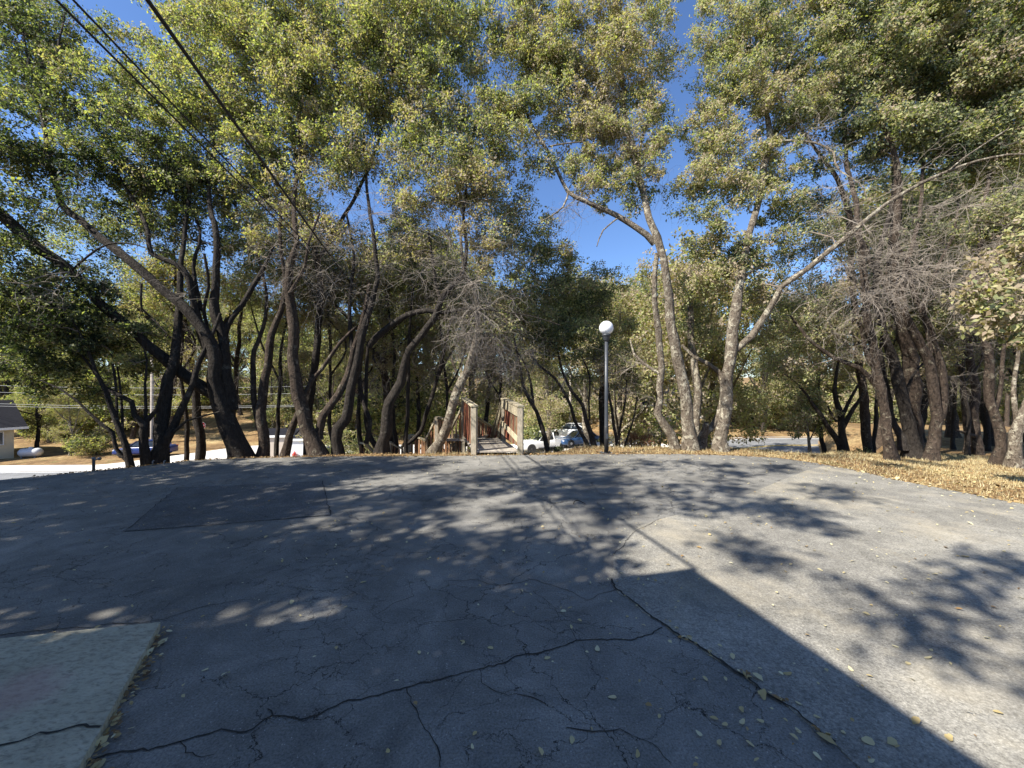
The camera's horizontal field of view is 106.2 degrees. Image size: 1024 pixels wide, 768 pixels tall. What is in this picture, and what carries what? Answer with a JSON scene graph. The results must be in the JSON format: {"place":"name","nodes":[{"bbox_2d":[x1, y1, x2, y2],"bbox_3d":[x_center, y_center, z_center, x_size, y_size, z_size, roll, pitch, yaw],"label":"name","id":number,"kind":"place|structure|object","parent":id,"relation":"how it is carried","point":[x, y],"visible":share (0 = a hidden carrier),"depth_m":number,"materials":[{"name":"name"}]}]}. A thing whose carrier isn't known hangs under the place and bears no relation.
{"place":"outdoors","nodes":[
{"label":"outdoors","id":0,"kind":"place"},
{"bbox_2d":[55,0,356,297],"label":"overhead cable","id":1,"kind":"object","parent":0,"point":[112,56],"visible":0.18,"depth_m":3.96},
{"bbox_2d":[0,436,668,471],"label":"road","id":2,"kind":"structure","parent":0,"point":[219,453],"depth_m":31.93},
{"bbox_2d":[513,431,567,452],"bbox_3d":[3.142,5.794,38.982,5.980,1.976,2.460,0,0,-27],"label":"pickup truck","id":3,"kind":"object","parent":2,"relation":"on","point":[532,445],"visible":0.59,"depth_m":37.98,"materials":[{"name":"paint"}]},
{"bbox_2d":[0,438,819,479],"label":"road","id":4,"kind":"structure","parent":0,"point":[779,444],"depth_m":28.52,"materials":[{"name":"asphalt"}]},
{"bbox_2d":[0,0,1019,376],"label":"sky","id":5,"kind":"structure","parent":0,"point":[618,244],"materials":[{"name":"blue"}]},
{"bbox_2d":[0,377,1023,503],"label":"ground","id":6,"kind":"structure","parent":0,"point":[54,454],"depth_m":33.39,"materials":[{"name":"soil"}]},
{"bbox_2d":[0,400,28,458],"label":"house","id":7,"kind":"structure","parent":6,"relation":"on","point":[11,419],"depth_m":35.92,"materials":[{"name":"beige"}]},
{"bbox_2d":[0,361,75,447],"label":"oak tree","id":8,"kind":"object","parent":6,"relation":"on","point":[37,418],"visible":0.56,"depth_m":39.96,"materials":[{"name":"green plant"}]},
{"bbox_2d":[16,408,78,441],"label":"bush","id":9,"kind":"object","parent":6,"relation":"on","point":[34,431],"visible":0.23,"depth_m":45.05,"materials":[{"name":"green plant"}]},
{"bbox_2d":[32,383,92,455],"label":"oak tree","id":10,"kind":"object","parent":6,"relation":"on","point":[69,413],"visible":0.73,"depth_m":36.70,"materials":[{"name":"green plant"}]},
{"bbox_2d":[0,251,151,467],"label":"oak tree","id":11,"kind":"object","parent":6,"relation":"on","point":[53,323],"visible":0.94,"depth_m":7.52,"materials":[{"name":"green plant"}]},
{"bbox_2d":[60,417,136,457],"bbox_3d":[-40.109,5.564,37.193,5.314,4.465,5.589,0,0,-11],"label":"bush","id":12,"kind":"object","parent":6,"relation":"on","point":[99,444],"visible":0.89,"depth_m":37.02,"materials":[{"name":"green plant"}]},
{"bbox_2d":[35,311,172,465],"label":"oak tree","id":13,"kind":"object","parent":6,"relation":"on","point":[126,369],"visible":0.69,"depth_m":7.90,"materials":[{"name":"green plant"}]},
{"bbox_2d":[54,377,177,434],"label":"bush","id":14,"kind":"object","parent":6,"relation":"on","point":[93,424],"visible":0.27,"depth_m":47.20,"materials":[{"name":"green plant"}]},
{"bbox_2d":[103,313,165,438],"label":"oak tree","id":15,"kind":"object","parent":6,"relation":"on","point":[133,432],"visible":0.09,"depth_m":46.88,"materials":[{"name":"green plant"}]},
{"bbox_2d":[0,0,273,457],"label":"oak tree","id":16,"kind":"object","parent":6,"relation":"on","point":[217,388],"visible":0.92,"depth_m":8.49,"materials":[{"name":"green plant"}]},
{"bbox_2d":[0,186,274,459],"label":"oak tree","id":17,"kind":"object","parent":6,"relation":"on","point":[200,451],"visible":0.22,"depth_m":11.88,"materials":[{"name":"green plant"}]},
{"bbox_2d":[111,318,193,436],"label":"oak tree","id":18,"kind":"object","parent":6,"relation":"on","point":[138,400],"visible":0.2,"depth_m":45.92,"materials":[{"name":"green plant"}]},
{"bbox_2d":[130,319,201,424],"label":"oak tree","id":19,"kind":"object","parent":6,"relation":"on","point":[175,400],"visible":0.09,"depth_m":44.60,"materials":[{"name":"green plant"}]},
{"bbox_2d":[97,131,248,464],"bbox_3d":[-7.925,-1.967,9.380,4.160,8.063,2.573,0,0,34],"label":"oak tree","id":20,"kind":"object","parent":6,"relation":"on","point":[164,431],"visible":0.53,"depth_m":8.51,"materials":[{"name":"green plant"}]},
{"bbox_2d":[106,240,239,460],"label":"oak tree","id":21,"kind":"object","parent":6,"relation":"on","point":[158,271],"visible":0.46,"depth_m":11.33,"materials":[{"name":"green plant"}]},
{"bbox_2d":[189,294,252,376],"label":"oak tree","id":22,"kind":"object","parent":6,"relation":"on","point":[211,327],"visible":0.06,"depth_m":66.34,"materials":[{"name":"green plant"}]},
{"bbox_2d":[210,303,261,415],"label":"oak tree","id":23,"kind":"object","parent":6,"relation":"on","point":[239,412],"visible":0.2,"depth_m":59.82,"materials":[{"name":"green plant"}]},
{"bbox_2d":[186,199,290,458],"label":"oak tree","id":24,"kind":"object","parent":6,"relation":"on","point":[236,368],"visible":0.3,"depth_m":12.36,"materials":[{"name":"green plant"}]},
{"bbox_2d":[162,76,356,457],"bbox_3d":[-5.886,-2.713,9.184,3.479,9.558,4.548,0,0,-38],"label":"oak tree","id":25,"kind":"object","parent":6,"relation":"on","point":[261,184],"visible":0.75,"depth_m":8.96,"materials":[{"name":"green plant"}]},
{"bbox_2d":[231,313,287,417],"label":"oak tree","id":26,"kind":"object","parent":6,"relation":"on","point":[252,323],"visible":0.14,"depth_m":48.10,"materials":[{"name":"green plant"}]},
{"bbox_2d":[243,348,293,427],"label":"oak tree","id":27,"kind":"object","parent":6,"relation":"on","point":[273,412],"visible":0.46,"depth_m":44.27,"materials":[{"name":"green plant"}]},
{"bbox_2d":[137,0,401,456],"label":"oak tree","id":28,"kind":"object","parent":6,"relation":"on","point":[289,73],"visible":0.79,"depth_m":8.85,"materials":[{"name":"green plant"}]},
{"bbox_2d":[249,323,316,427],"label":"oak tree","id":29,"kind":"object","parent":6,"relation":"on","point":[278,344],"visible":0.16,"depth_m":45.92,"materials":[{"name":"green plant"}]},
{"bbox_2d":[268,428,300,455],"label":"shed","id":30,"kind":"structure","parent":6,"relation":"on","point":[283,431],"depth_m":36.05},
{"bbox_2d":[219,238,371,456],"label":"oak tree","id":31,"kind":"object","parent":6,"relation":"on","point":[303,356],"visible":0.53,"depth_m":11.12,"materials":[{"name":"green plant"}]},
{"bbox_2d":[96,0,517,455],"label":"oak tree","id":32,"kind":"object","parent":6,"relation":"on","point":[470,67],"visible":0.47,"depth_m":9.52,"materials":[{"name":"green plant"}]},
{"bbox_2d":[263,242,368,454],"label":"oak tree","id":33,"kind":"object","parent":6,"relation":"on","point":[329,424],"visible":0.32,"depth_m":11.75,"materials":[{"name":"green plant"}]},
{"bbox_2d":[307,346,357,424],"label":"oak tree","id":34,"kind":"object","parent":6,"relation":"on","point":[324,372],"visible":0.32,"depth_m":43.39,"materials":[{"name":"green plant"}]},
{"bbox_2d":[297,258,396,453],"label":"oak tree","id":35,"kind":"object","parent":6,"relation":"on","point":[358,425],"visible":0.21,"depth_m":12.45,"materials":[{"name":"green plant"}]},
{"bbox_2d":[291,0,452,454],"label":"oak tree","id":36,"kind":"object","parent":6,"relation":"on","point":[384,28],"visible":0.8,"depth_m":8.94,"materials":[{"name":"green plant"}]},
{"bbox_2d":[299,228,470,454],"bbox_3d":[-4.468,-0.728,14.987,6.048,11.523,5.874,0,0,10],"label":"oak tree","id":37,"kind":"object","parent":6,"relation":"on","point":[400,414],"visible":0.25,"depth_m":14.03,"materials":[{"name":"green plant"}]},
{"bbox_2d":[325,262,453,453],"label":"oak tree","id":38,"kind":"object","parent":6,"relation":"on","point":[417,318],"visible":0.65,"depth_m":11.22,"materials":[{"name":"green plant"}]},
{"bbox_2d":[240,196,546,449],"bbox_3d":[-3.186,-1.131,12.458,10.191,9.179,3.451,0,0,0],"label":"oak tree","id":39,"kind":"object","parent":6,"relation":"on","point":[388,389],"visible":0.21,"depth_m":12.20,"materials":[{"name":"green plant"}]},
{"bbox_2d":[72,0,346,284],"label":"overhead cable","id":40,"kind":"object","parent":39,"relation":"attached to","point":[122,51],"visible":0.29,"depth_m":4.00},
{"bbox_2d":[145,0,349,282],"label":"overhead cable","id":41,"kind":"object","parent":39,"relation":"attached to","point":[173,36],"visible":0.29,"depth_m":3.99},
{"bbox_2d":[344,227,492,450],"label":"oak tree","id":42,"kind":"object","parent":6,"relation":"on","point":[432,413],"visible":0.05,"depth_m":16.09,"materials":[{"name":"green plant"}]},
{"bbox_2d":[369,216,483,452],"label":"oak tree","id":43,"kind":"object","parent":6,"relation":"on","point":[418,424],"visible":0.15,"depth_m":12.73,"materials":[{"name":"green plant"}]},
{"bbox_2d":[377,221,480,453],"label":"oak tree","id":44,"kind":"object","parent":6,"relation":"on","point":[406,442],"visible":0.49,"depth_m":10.42,"materials":[{"name":"green plant"}]},
{"bbox_2d":[359,397,524,454],"bbox_3d":[-1.667,1.914,11.243,6.447,3.093,3.128,0,0,40],"label":"wooden stair","id":45,"kind":"object","parent":6,"relation":"on","point":[477,433],"visible":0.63,"depth_m":10.15,"materials":[{"name":"brown wood"}]},
{"bbox_2d":[330,28,559,453],"bbox_3d":[-1.687,-3.331,8.769,4.351,10.732,4.159,0,0,44],"label":"oak tree","id":46,"kind":"object","parent":6,"relation":"on","point":[432,137],"visible":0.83,"depth_m":8.83,"materials":[{"name":"green plant"}]},
{"bbox_2d":[396,267,501,445],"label":"oak tree","id":47,"kind":"object","parent":6,"relation":"on","point":[423,365],"visible":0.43,"depth_m":11.47,"materials":[{"name":"green plant"}]},
{"bbox_2d":[421,244,511,452],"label":"oak tree","id":48,"kind":"object","parent":6,"relation":"on","point":[481,411],"visible":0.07,"depth_m":19.22,"materials":[{"name":"green plant"}]},
{"bbox_2d":[413,102,551,453],"bbox_3d":[-0.573,-2.420,8.921,3.390,8.899,3.629,0,0,0],"label":"oak tree","id":49,"kind":"object","parent":6,"relation":"on","point":[498,153],"visible":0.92,"depth_m":8.84,"materials":[{"name":"green plant"}]},
{"bbox_2d":[438,284,538,421],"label":"oak tree","id":50,"kind":"object","parent":6,"relation":"on","point":[486,415],"visible":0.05,"depth_m":13.20,"materials":[{"name":"green plant"}]},
{"bbox_2d":[0,454,998,767],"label":"parking lot","id":51,"kind":"structure","parent":6,"relation":"on","point":[50,570],"depth_m":2.59,"materials":[{"name":"asphalt"}]},
{"bbox_2d":[0,622,159,767],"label":"concrete slab","id":52,"kind":"structure","parent":51,"relation":"on","point":[54,681],"depth_m":1.90,"materials":[{"name":"concrete"}]},
{"bbox_2d":[86,625,171,767],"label":"leaf litter","id":53,"kind":"object","parent":51,"relation":"on","point":[116,734],"visible":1,"depth_m":1.79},
{"bbox_2d":[124,481,329,531],"bbox_3d":[-3.562,1.547,5.139,2.430,0.006,1.897,0,0,-15],"label":"asphalt patch","id":54,"kind":"object","parent":51,"relation":"on","point":[217,505],"visible":0.99,"depth_m":4.89,"materials":[{"name":"asphalt"}]},
{"bbox_2d":[88,627,662,761],"bbox_3d":[-0.391,1.546,2.017,2.831,0.001,0.112,0,0,-18],"label":"asphalt crack","id":55,"kind":"object","parent":51,"relation":"on","point":[143,748],"visible":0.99,"depth_m":1.87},
{"bbox_2d":[3,453,1023,765],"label":"fallen leaves","id":56,"kind":"object","parent":51,"relation":"on","point":[891,739],"depth_m":2.57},
{"bbox_2d":[665,619,836,744],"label":"leaf litter","id":57,"kind":"object","parent":51,"relation":"on","point":[826,736],"visible":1,"depth_m":1.87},
{"bbox_2d":[611,465,1023,767],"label":"asphalt overlay","id":58,"kind":"object","parent":51,"relation":"on","point":[981,678],"visible":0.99,"depth_m":2.72,"materials":[{"name":"asphalt"}]},
{"bbox_2d":[611,578,835,741],"bbox_3d":[1.062,1.540,2.339,0.094,0.001,1.518,0,0,-24],"label":"asphalt seam","id":59,"kind":"object","parent":58,"relation":"on","point":[723,662],"visible":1,"depth_m":2.15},
{"bbox_2d":[452,292,565,409],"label":"oak tree","id":60,"kind":"object","parent":6,"relation":"on","point":[500,380],"visible":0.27,"depth_m":12.01,"materials":[{"name":"green plant"}]},
{"bbox_2d":[33,445,1023,502],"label":"leaf litter","id":61,"kind":"object","parent":6,"relation":"on","point":[854,459],"visible":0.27,"depth_m":7.94,"materials":[{"name":"plant"}]},
{"bbox_2d":[496,387,572,431],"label":"bush","id":62,"kind":"object","parent":6,"relation":"on","point":[561,415],"visible":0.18,"depth_m":45.66,"materials":[{"name":"green plant"}]},
{"bbox_2d":[511,398,565,451],"bbox_3d":[2.395,4.822,40.599,6.765,6.821,7.116,0,0,-10],"label":"bush","id":63,"kind":"object","parent":6,"relation":"on","point":[528,432],"visible":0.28,"depth_m":39.29,"materials":[{"name":"green plant"}]},
{"bbox_2d":[479,169,600,452],"bbox_3d":[0.742,-1.674,10.102,3.212,7.849,2.877,0,0,10],"label":"oak tree","id":64,"kind":"object","parent":6,"relation":"on","point":[544,250],"visible":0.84,"depth_m":9.99,"materials":[{"name":"green plant"}]},
{"bbox_2d":[513,299,580,451],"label":"oak tree","id":65,"kind":"object","parent":6,"relation":"on","point":[548,404],"visible":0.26,"depth_m":34.18,"materials":[{"name":"leaves"},{"name":"dark bark"},{"name":"twig bark"}]},
{"bbox_2d":[516,285,620,446],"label":"oak tree","id":66,"kind":"object","parent":6,"relation":"on","point":[584,330],"visible":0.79,"depth_m":10.47,"materials":[{"name":"green plant"}]},
{"bbox_2d":[556,430,599,446],"bbox_3d":[7.002,5.605,40.000,4.700,1.502,2.060,0,0,-20],"label":"parked car","id":67,"kind":"object","parent":6,"relation":"on","point":[574,437],"visible":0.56,"depth_m":39.06,"materials":[{"name":"paint"}]},
{"bbox_2d":[546,264,617,445],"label":"oak tree","id":68,"kind":"object","parent":6,"relation":"on","point":[584,393],"visible":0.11,"depth_m":34.47,"materials":[{"name":"green plant"}]},
{"bbox_2d":[472,0,699,450],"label":"oak tree","id":69,"kind":"object","parent":6,"relation":"on","point":[556,62],"visible":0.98,"depth_m":9.37,"materials":[{"name":"green plant"}]},
{"bbox_2d":[545,259,640,446],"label":"oak tree","id":70,"kind":"object","parent":6,"relation":"on","point":[603,296],"visible":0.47,"depth_m":12.34,"materials":[{"name":"green plant"}]},
{"bbox_2d":[427,443,779,455],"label":"dry grass","id":71,"kind":"structure","parent":6,"relation":"on","point":[593,447],"depth_m":8.99,"materials":[{"name":"beige plant"}]},
{"bbox_2d":[599,321,613,453],"bbox_3d":[2.114,0.160,8.620,0.316,3.146,0.316,0,0,0],"label":"street lamp","id":72,"kind":"object","parent":6,"relation":"on","point":[606,328],"visible":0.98,"depth_m":8.58,"materials":[{"name":"metal"}]},
{"bbox_2d":[576,334,655,447],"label":"oak tree","id":73,"kind":"object","parent":6,"relation":"on","point":[634,386],"visible":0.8,"depth_m":11.06,"materials":[{"name":"green plant"}]},
{"bbox_2d":[565,274,673,447],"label":"oak tree","id":74,"kind":"object","parent":6,"relation":"on","point":[636,425],"visible":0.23,"depth_m":20.57,"materials":[{"name":"green plant"}]},
{"bbox_2d":[620,430,654,447],"bbox_3d":[3.751,1.832,11.514,1.019,1.112,1.266,0,0,0],"label":"shrub","id":75,"kind":"object","parent":6,"relation":"on","point":[635,437],"visible":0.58,"depth_m":11.47,"materials":[{"name":"green plant"}]},
{"bbox_2d":[590,246,717,446],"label":"oak tree","id":76,"kind":"object","parent":6,"relation":"on","point":[639,277],"visible":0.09,"depth_m":21.75,"materials":[{"name":"green plant"}]},
{"bbox_2d":[623,223,774,447],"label":"oak tree","id":77,"kind":"object","parent":6,"relation":"on","point":[675,413],"visible":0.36,"depth_m":16.88,"materials":[{"name":"green plant"}]},
{"bbox_2d":[673,262,732,449],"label":"oak tree","id":78,"kind":"object","parent":6,"relation":"on","point":[692,309],"visible":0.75,"depth_m":10.71,"materials":[{"name":"green plant"}]},
{"bbox_2d":[657,252,797,447],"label":"oak tree","id":79,"kind":"object","parent":6,"relation":"on","point":[718,362],"visible":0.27,"depth_m":19.98,"materials":[{"name":"green plant"}]},
{"bbox_2d":[698,312,774,425],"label":"oak tree","id":80,"kind":"object","parent":6,"relation":"on","point":[744,394],"visible":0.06,"depth_m":40.66,"materials":[{"name":"green plant"}]},
{"bbox_2d":[736,329,804,431],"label":"oak tree","id":81,"kind":"object","parent":6,"relation":"on","point":[768,380],"visible":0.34,"depth_m":35.97,"materials":[{"name":"green plant"}]},
{"bbox_2d":[741,375,835,431],"bbox_3d":[26.853,2.245,37.407,8.776,7.677,8.343,0,0,32],"label":"bush","id":82,"kind":"object","parent":6,"relation":"on","point":[787,416],"visible":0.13,"depth_m":37.04,"materials":[{"name":"green plant"}]},
{"bbox_2d":[777,383,844,453],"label":"young tree","id":83,"kind":"object","parent":6,"relation":"on","point":[807,414],"visible":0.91,"depth_m":12.38,"materials":[{"name":"green plant"}]},
{"bbox_2d":[767,266,860,452],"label":"oak tree","id":84,"kind":"object","parent":6,"relation":"on","point":[823,445],"visible":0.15,"depth_m":14.32,"materials":[{"name":"green plant"}]},
{"bbox_2d":[770,335,865,451],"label":"oak tree","id":85,"kind":"object","parent":6,"relation":"on","point":[840,441],"visible":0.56,"depth_m":12.09,"materials":[{"name":"green plant"}]},
{"bbox_2d":[661,0,1023,451],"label":"oak tree","id":86,"kind":"object","parent":6,"relation":"on","point":[772,44],"visible":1,"depth_m":9.48,"materials":[{"name":"green plant"}]},
{"bbox_2d":[754,0,939,461],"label":"oak tree","id":87,"kind":"object","parent":6,"relation":"on","point":[868,332],"visible":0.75,"depth_m":9.66,"materials":[{"name":"green plant"}]},
{"bbox_2d":[795,194,927,449],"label":"oak tree","id":88,"kind":"object","parent":6,"relation":"on","point":[879,443],"visible":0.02,"depth_m":19.85,"materials":[{"name":"green plant"}]},
{"bbox_2d":[839,390,898,423],"bbox_3d":[32.381,2.460,35.154,5.046,3.720,4.797,0,0,20],"label":"bush","id":89,"kind":"object","parent":6,"relation":"on","point":[855,418],"visible":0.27,"depth_m":34.74,"materials":[{"name":"green plant"}]},
{"bbox_2d":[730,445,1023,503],"bbox_3d":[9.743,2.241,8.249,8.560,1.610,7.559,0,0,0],"label":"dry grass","id":90,"kind":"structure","parent":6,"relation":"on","point":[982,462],"depth_m":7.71,"materials":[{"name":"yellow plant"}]},
{"bbox_2d":[743,158,1023,453],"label":"oak tree","id":91,"kind":"object","parent":6,"relation":"on","point":[865,424],"visible":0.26,"depth_m":12.59,"materials":[{"name":"green plant"}]},
{"bbox_2d":[841,231,937,452],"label":"oak tree","id":92,"kind":"object","parent":6,"relation":"on","point":[876,421],"visible":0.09,"depth_m":13.14,"materials":[{"name":"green plant"}]},
{"bbox_2d":[777,0,1023,447],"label":"oak tree","id":93,"kind":"object","parent":6,"relation":"on","point":[913,19],"visible":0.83,"depth_m":9.57,"materials":[{"name":"green plant"}]},
{"bbox_2d":[832,0,991,459],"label":"oak tree","id":94,"kind":"object","parent":6,"relation":"on","point":[909,444],"visible":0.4,"depth_m":9.80,"materials":[{"name":"green plant"}]},
{"bbox_2d":[858,246,977,409],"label":"oak tree","id":95,"kind":"object","parent":6,"relation":"on","point":[914,320],"visible":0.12,"depth_m":12.40,"materials":[{"name":"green plant"}]},
{"bbox_2d":[844,164,996,437],"bbox_3d":[21.909,-3.955,19.372,8.358,14.852,6.187,0,0,31],"label":"oak tree","id":96,"kind":"object","parent":6,"relation":"on","point":[947,433],"depth_m":19.02,"materials":[{"name":"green plant"}]},
{"bbox_2d":[827,156,1023,442],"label":"oak tree","id":97,"kind":"object","parent":6,"relation":"on","point":[924,412],"visible":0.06,"depth_m":15.21,"materials":[{"name":"green plant"}]},
{"bbox_2d":[861,0,1023,461],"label":"oak tree","id":98,"kind":"object","parent":6,"relation":"on","point":[937,388],"visible":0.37,"depth_m":9.49,"materials":[{"name":"green plant"}]},
{"bbox_2d":[886,149,1022,445],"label":"oak tree","id":99,"kind":"object","parent":6,"relation":"on","point":[981,414],"visible":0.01,"depth_m":15.04,"materials":[{"name":"green plant"}]},
{"bbox_2d":[890,2,1023,465],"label":"oak tree","id":100,"kind":"object","parent":6,"relation":"on","point":[992,405],"visible":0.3,"depth_m":9.17,"materials":[{"name":"green plant"}]},
{"bbox_2d":[893,239,1020,455],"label":"oak tree","id":101,"kind":"object","parent":6,"relation":"on","point":[945,332],"visible":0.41,"depth_m":11.53,"materials":[{"name":"green plant"}]},
{"bbox_2d":[910,243,1023,454],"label":"oak tree","id":102,"kind":"object","parent":6,"relation":"on","point":[976,445],"visible":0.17,"depth_m":12.10,"materials":[{"name":"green plant"}]},
{"bbox_2d":[920,3,1023,468],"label":"oak tree","id":103,"kind":"object","parent":6,"relation":"on","point":[1013,456],"visible":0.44,"depth_m":8.82,"materials":[{"name":"green plant"}]},
{"bbox_2d":[923,257,1020,449],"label":"oak tree","id":104,"kind":"object","parent":6,"relation":"on","point":[953,434],"visible":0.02,"depth_m":13.54,"materials":[{"name":"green plant"}]},
{"bbox_2d":[926,236,1019,450],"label":"oak tree","id":105,"kind":"object","parent":6,"relation":"on","point":[987,432],"visible":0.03,"depth_m":13.14,"materials":[{"name":"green plant"}]},
{"bbox_2d":[941,88,1023,359],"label":"oak tree","id":106,"kind":"object","parent":6,"relation":"on","point":[977,298],"visible":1,"depth_m":5.45,"materials":[{"name":"green plant"}]},
{"bbox_2d":[956,255,1023,425],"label":"oak tree","id":107,"kind":"object","parent":6,"relation":"on","point":[1013,358],"visible":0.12,"depth_m":12.32,"materials":[{"name":"green plant"}]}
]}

